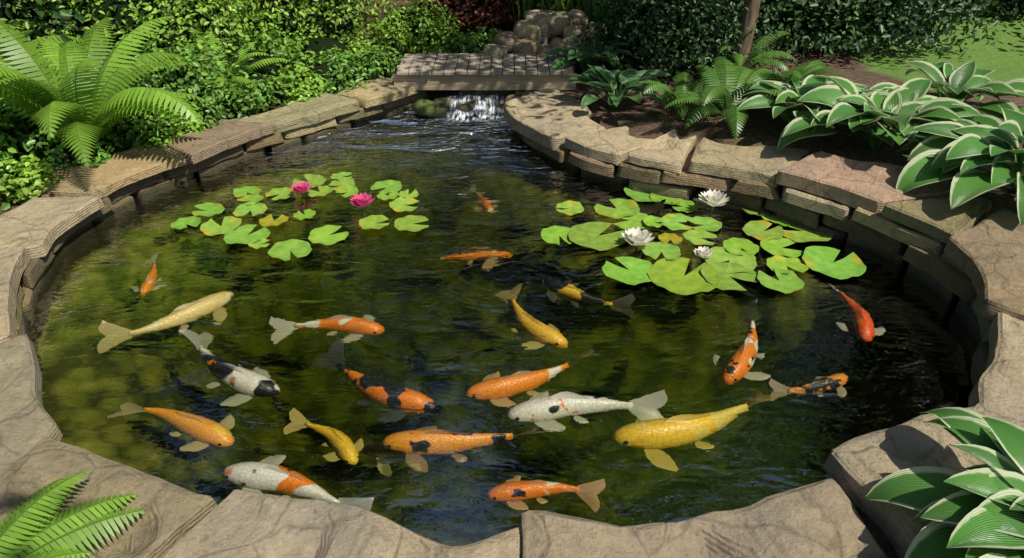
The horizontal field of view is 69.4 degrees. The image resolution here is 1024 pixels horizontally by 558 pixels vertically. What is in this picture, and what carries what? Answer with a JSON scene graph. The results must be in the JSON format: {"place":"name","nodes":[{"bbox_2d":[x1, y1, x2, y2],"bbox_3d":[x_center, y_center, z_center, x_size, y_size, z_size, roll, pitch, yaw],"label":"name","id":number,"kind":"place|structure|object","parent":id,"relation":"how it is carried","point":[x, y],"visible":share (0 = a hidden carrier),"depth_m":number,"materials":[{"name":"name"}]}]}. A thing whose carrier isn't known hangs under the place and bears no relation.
{"place":"outdoors","nodes":[
{"label":"outdoors","id":0,"kind":"place"},
{"bbox_2d":[24,52,977,545],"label":"pond water","id":1,"kind":"structure","parent":0,"point":[480,320],"depth_m":3.27,"materials":[{"name":"green liquid"}]},
{"bbox_2d":[102,302,194,322],"bbox_3d":[-1.663,0.207,3.580,0.632,0.168,0.242,-15,35,-22],"label":"fish fin","id":2,"kind":"object","parent":1,"relation":"in","point":[174,309],"visible":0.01,"depth_m":3.56,"materials":[{"name":"yellow"}]},
{"bbox_2d":[170,172,428,260],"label":"lily pads","id":3,"kind":"object","parent":1,"relation":"on","point":[231,230],"visible":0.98,"depth_m":4.30,"materials":[{"name":"green plant"}]},
{"bbox_2d":[290,181,311,197],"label":"water lily flower","id":4,"kind":"object","parent":1,"relation":"on","point":[303,188],"visible":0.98,"depth_m":4.55,"materials":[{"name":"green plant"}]},
{"bbox_2d":[265,466,373,499],"bbox_3d":[-0.776,0.778,2.650,0.600,0.170,0.232,20,37,29],"label":"fish fin","id":5,"kind":"object","parent":1,"relation":"in","point":[279,470],"visible":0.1,"depth_m":2.66,"materials":[{"name":"white"}]},
{"bbox_2d":[349,192,374,211],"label":"water lily flower","id":6,"kind":"object","parent":1,"relation":"in","point":[361,200],"visible":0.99,"depth_m":4.38,"materials":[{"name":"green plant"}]},
{"bbox_2d":[411,94,519,117],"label":"weir rocks","id":7,"kind":"object","parent":1,"relation":"on","point":[436,107],"visible":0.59,"depth_m":5.84,"materials":[{"name":"stone"}]},
{"bbox_2d":[450,97,499,120],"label":"waterfall","id":8,"kind":"structure","parent":1,"relation":"on","point":[479,108],"depth_m":5.82,"materials":[{"name":"liquid"}]},
{"bbox_2d":[552,392,582,396],"bbox_3d":[0.307,0.547,3.022,0.644,0.167,0.231,5,32,7],"label":"dorsal fin","id":9,"kind":"object","parent":1,"relation":"in","point":[565,394],"visible":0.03,"depth_m":3.01,"materials":[{"name":"white"}]},
{"bbox_2d":[621,227,654,249],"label":"water lily flower","id":10,"kind":"object","parent":1,"relation":"on","point":[633,236],"visible":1,"depth_m":4.00,"materials":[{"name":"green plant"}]},
{"bbox_2d":[666,414,704,420],"bbox_3d":[0.752,0.582,3.017,0.748,0.232,0.306,-20,37,-28],"label":"dorsal fin","id":11,"kind":"object","parent":1,"relation":"in","point":[682,417],"visible":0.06,"depth_m":2.89,"materials":[{"name":"yellow"}]},
{"bbox_2d":[541,186,865,294],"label":"lily pads","id":12,"kind":"object","parent":1,"relation":"on","point":[668,271],"visible":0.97,"depth_m":3.98,"materials":[{"name":"green plant"}]},
{"bbox_2d":[694,246,713,260],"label":"water lily flower","id":13,"kind":"object","parent":1,"relation":"on","point":[704,252],"visible":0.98,"depth_m":3.92,"materials":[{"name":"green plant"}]},
{"bbox_2d":[698,189,729,214],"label":"water lily flower","id":14,"kind":"object","parent":1,"relation":"in","point":[714,198],"visible":0.99,"depth_m":4.34,"materials":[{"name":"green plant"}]},
{"bbox_2d":[0,0,1023,223],"bbox_3d":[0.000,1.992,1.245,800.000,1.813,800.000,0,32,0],"label":"ground","id":15,"kind":"structure","parent":0,"point":[1003,56],"depth_m":5.67,"materials":[{"name":"brown soil"}]},
{"bbox_2d":[0,91,32,162],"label":"shrub","id":16,"kind":"object","parent":15,"relation":"on","point":[7,129],"visible":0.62,"depth_m":4.65,"materials":[{"name":"green plant"}]},
{"bbox_2d":[0,121,37,166],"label":"shrub","id":17,"kind":"object","parent":15,"relation":"on","point":[13,149],"visible":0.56,"depth_m":4.47,"materials":[{"name":"green plant"}]},
{"bbox_2d":[0,154,64,209],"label":"spill plants","id":18,"kind":"object","parent":15,"relation":"on","point":[27,180],"visible":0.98,"depth_m":4.22,"materials":[{"name":"green plant"}]},
{"bbox_2d":[0,19,85,78],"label":"shrub","id":19,"kind":"object","parent":15,"relation":"on","point":[40,40],"visible":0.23,"depth_m":5.49,"materials":[{"name":"green plant"}]},
{"bbox_2d":[0,72,144,143],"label":"shrub","id":20,"kind":"object","parent":15,"relation":"on","point":[25,132],"visible":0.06,"depth_m":4.89,"materials":[{"name":"green plant"}]},
{"bbox_2d":[25,126,127,171],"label":"spill plants","id":21,"kind":"object","parent":15,"relation":"on","point":[61,157],"visible":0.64,"depth_m":4.53,"materials":[{"name":"green plant"}]},
{"bbox_2d":[0,0,182,76],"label":"dark shrub","id":22,"kind":"object","parent":15,"relation":"on","point":[6,11],"visible":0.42,"depth_m":5.74,"materials":[{"name":"green plant"}]},
{"bbox_2d":[32,63,157,105],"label":"shrub","id":23,"kind":"object","parent":15,"relation":"on","point":[137,84],"visible":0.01,"depth_m":5.37,"materials":[{"name":"green plant"}]},
{"bbox_2d":[0,16,208,166],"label":"fern","id":24,"kind":"object","parent":15,"relation":"on","point":[61,99],"visible":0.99,"depth_m":4.47,"materials":[{"name":"green plant"}]},
{"bbox_2d":[69,47,193,101],"bbox_3d":[-2.930,-1.522,5.574,1.168,0.409,0.962,0,32,0],"label":"shrub","id":25,"kind":"object","parent":15,"relation":"on","point":[155,84],"visible":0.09,"depth_m":5.37,"materials":[{"name":"green plant"}]},
{"bbox_2d":[99,92,181,149],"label":"edge plants","id":26,"kind":"object","parent":15,"relation":"on","point":[126,124],"visible":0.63,"depth_m":4.79,"materials":[{"name":"green plant"}]},
{"bbox_2d":[116,105,209,148],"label":"spill plants","id":27,"kind":"object","parent":15,"relation":"on","point":[175,129],"visible":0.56,"depth_m":4.90,"materials":[{"name":"green plant"}]},
{"bbox_2d":[116,40,230,107],"bbox_3d":[-2.558,-1.570,5.611,0.942,0.445,0.907,-24,39,-33],"label":"shrub","id":28,"kind":"object","parent":15,"relation":"on","point":[171,80],"visible":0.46,"depth_m":5.45,"materials":[{"name":"green plant"}]},
{"bbox_2d":[0,0,352,83],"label":"shrub","id":29,"kind":"object","parent":15,"relation":"on","point":[195,14],"visible":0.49,"depth_m":5.82,"materials":[{"name":"green plant"}]},
{"bbox_2d":[150,74,225,130],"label":"edge plants","id":30,"kind":"object","parent":15,"relation":"on","point":[196,103],"visible":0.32,"depth_m":5.15,"materials":[{"name":"green plant"}]},
{"bbox_2d":[201,73,266,121],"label":"spill plants","id":31,"kind":"object","parent":15,"relation":"on","point":[230,101],"visible":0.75,"depth_m":5.27,"materials":[{"name":"green plant"}]},
{"bbox_2d":[179,18,311,88],"bbox_3d":[-2.229,-1.846,5.996,0.887,0.489,0.995,22,38,31],"label":"shrub","id":32,"kind":"object","parent":15,"relation":"on","point":[274,65],"visible":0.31,"depth_m":5.92,"materials":[{"name":"green plant"}]},
{"bbox_2d":[156,28,289,93],"bbox_3d":[-2.234,-1.647,5.667,1.027,0.387,0.959,0,32,0],"label":"fern","id":33,"kind":"object","parent":32,"relation":"on","point":[208,44],"visible":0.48,"depth_m":5.73,"materials":[{"name":"green plant"}]},
{"bbox_2d":[203,62,289,112],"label":"edge plants","id":34,"kind":"object","parent":15,"relation":"on","point":[268,88],"visible":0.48,"depth_m":5.51,"materials":[{"name":"green plant"}]},
{"bbox_2d":[268,64,336,105],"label":"spill plants","id":35,"kind":"object","parent":15,"relation":"on","point":[302,86],"visible":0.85,"depth_m":5.63,"materials":[{"name":"green plant"}]},
{"bbox_2d":[199,0,415,56],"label":"shrub","id":36,"kind":"object","parent":15,"relation":"on","point":[336,19],"visible":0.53,"depth_m":6.47,"materials":[{"name":"green plant"}]},
{"bbox_2d":[273,30,381,73],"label":"shrub","id":37,"kind":"object","parent":15,"relation":"on","point":[321,44],"visible":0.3,"depth_m":6.20,"materials":[{"name":"green plant"}]},
{"bbox_2d":[287,48,369,94],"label":"edge plants","id":38,"kind":"object","parent":15,"relation":"on","point":[326,68],"visible":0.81,"depth_m":5.86,"materials":[{"name":"green plant"}]},
{"bbox_2d":[329,51,382,84],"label":"spill plants","id":39,"kind":"object","parent":15,"relation":"on","point":[373,75],"visible":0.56,"depth_m":5.97,"materials":[{"name":"green plant"}]},
{"bbox_2d":[344,41,403,78],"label":"edge plants","id":40,"kind":"object","parent":15,"relation":"on","point":[387,65],"visible":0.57,"depth_m":6.06,"materials":[{"name":"green plant"}]},
{"bbox_2d":[371,0,464,55],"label":"shrub","id":41,"kind":"object","parent":15,"relation":"on","point":[409,30],"visible":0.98,"depth_m":6.64,"materials":[{"name":"green plant"}]},
{"bbox_2d":[448,26,502,53],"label":"plants","id":42,"kind":"object","parent":15,"relation":"on","point":[474,43],"visible":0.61,"depth_m":6.58,"materials":[{"name":"green plant"}]},
{"bbox_2d":[416,0,546,29],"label":"maple shrub","id":43,"kind":"object","parent":15,"relation":"on","point":[486,12],"visible":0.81,"depth_m":7.19,"materials":[{"name":"red plant"}]},
{"bbox_2d":[0,77,1023,557],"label":"pond edge stones","id":44,"kind":"object","parent":15,"relation":"on","point":[944,249],"visible":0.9,"depth_m":2.97,"materials":[{"name":"beige stone"}]},
{"bbox_2d":[0,468,146,557],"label":"fern","id":45,"kind":"object","parent":44,"relation":"on","point":[16,542],"visible":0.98,"depth_m":2.11,"materials":[{"name":"green plant"}]},
{"bbox_2d":[393,53,575,89],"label":"foot bridge","id":46,"kind":"structure","parent":44,"relation":"on","point":[480,71],"depth_m":5.87,"materials":[{"name":"grey stone"}]},
{"bbox_2d":[483,9,608,64],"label":"rocks","id":47,"kind":"object","parent":15,"relation":"on","point":[532,28],"visible":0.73,"depth_m":6.33,"materials":[{"name":"stone"}]},
{"bbox_2d":[507,0,599,21],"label":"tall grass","id":48,"kind":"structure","parent":15,"relation":"on","point":[559,4],"depth_m":6.96,"materials":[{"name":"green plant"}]},
{"bbox_2d":[522,0,642,24],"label":"shrub","id":49,"kind":"object","parent":15,"relation":"on","point":[575,6],"visible":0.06,"depth_m":7.04,"materials":[{"name":"green plant"}]},
{"bbox_2d":[545,36,633,71],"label":"green hosta","id":50,"kind":"object","parent":15,"relation":"on","point":[571,52],"visible":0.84,"depth_m":5.97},
{"bbox_2d":[585,0,630,45],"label":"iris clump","id":51,"kind":"object","parent":15,"relation":"on","point":[600,11],"visible":0.23,"depth_m":6.70,"materials":[{"name":"green plant"}]},
{"bbox_2d":[563,65,670,109],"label":"blue hosta","id":52,"kind":"object","parent":15,"relation":"on","point":[623,82],"visible":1,"depth_m":5.40,"materials":[{"name":"plant"}]},
{"bbox_2d":[640,63,739,119],"bbox_3d":[1.212,-1.341,5.183,0.772,0.281,0.812,0,32,0],"label":"fern","id":53,"kind":"object","parent":15,"relation":"on","point":[656,85],"visible":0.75,"depth_m":5.17,"materials":[{"name":"green plant"}]},
{"bbox_2d":[576,0,805,91],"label":"shrub","id":54,"kind":"object","parent":15,"relation":"on","point":[666,35],"visible":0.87,"depth_m":5.89,"materials":[{"name":"green plant"}]},
{"bbox_2d":[651,56,802,140],"bbox_3d":[1.434,-1.215,5.005,1.020,0.358,1.050,11,34,17],"label":"fern","id":55,"kind":"object","parent":15,"relation":"on","point":[727,98],"visible":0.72,"depth_m":4.97,"materials":[{"name":"green plant"}]},
{"bbox_2d":[674,31,797,70],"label":"fern","id":56,"kind":"object","parent":15,"relation":"on","point":[758,51],"visible":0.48,"depth_m":5.90,"materials":[{"name":"green plant"}]},
{"bbox_2d":[728,0,760,76],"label":"garden tree","id":57,"kind":"object","parent":15,"relation":"on","point":[749,18],"visible":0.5,"depth_m":5.67,"materials":[{"name":"brown plant"}]},
{"bbox_2d":[705,60,843,96],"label":"fern","id":58,"kind":"object","parent":15,"relation":"on","point":[797,73],"visible":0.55,"depth_m":5.16,"materials":[{"name":"green plant"}]},
{"bbox_2d":[735,69,910,146],"bbox_3d":[1.919,-1.099,4.736,0.979,0.304,1.115,-14,34,-21],"label":"variegated hosta","id":59,"kind":"object","parent":15,"relation":"on","point":[762,100],"visible":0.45,"depth_m":4.68,"materials":[{"name":"green plant"}]},
{"bbox_2d":[711,0,1003,60],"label":"shrub","id":60,"kind":"object","parent":15,"relation":"on","point":[834,23],"visible":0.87,"depth_m":6.58,"materials":[{"name":"green plant"}]},
{"bbox_2d":[776,75,982,151],"bbox_3d":[2.274,-1.004,4.506,1.193,0.367,1.192,10,33,15],"label":"hosta plant","id":61,"kind":"object","parent":15,"relation":"on","point":[908,101],"visible":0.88,"depth_m":4.38,"materials":[{"name":"green plant"}]},
{"bbox_2d":[864,407,1023,557],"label":"hosta","id":62,"kind":"object","parent":15,"relation":"on","point":[975,511],"visible":1,"depth_m":1.95,"materials":[{"name":"green plant"}]},
{"bbox_2d":[869,61,1023,119],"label":"variegated hosta","id":63,"kind":"object","parent":15,"relation":"on","point":[967,80],"visible":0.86,"depth_m":4.90,"materials":[{"name":"green plant"}]},
{"bbox_2d":[896,105,1023,225],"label":"hosta","id":64,"kind":"object","parent":15,"relation":"on","point":[947,150],"visible":0.96,"depth_m":3.85,"materials":[{"name":"green plant"}]},
{"bbox_2d":[901,0,1023,22],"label":"shrub","id":65,"kind":"object","parent":15,"relation":"on","point":[1010,9],"visible":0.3,"depth_m":7.57,"materials":[{"name":"green plant"}]}
]}

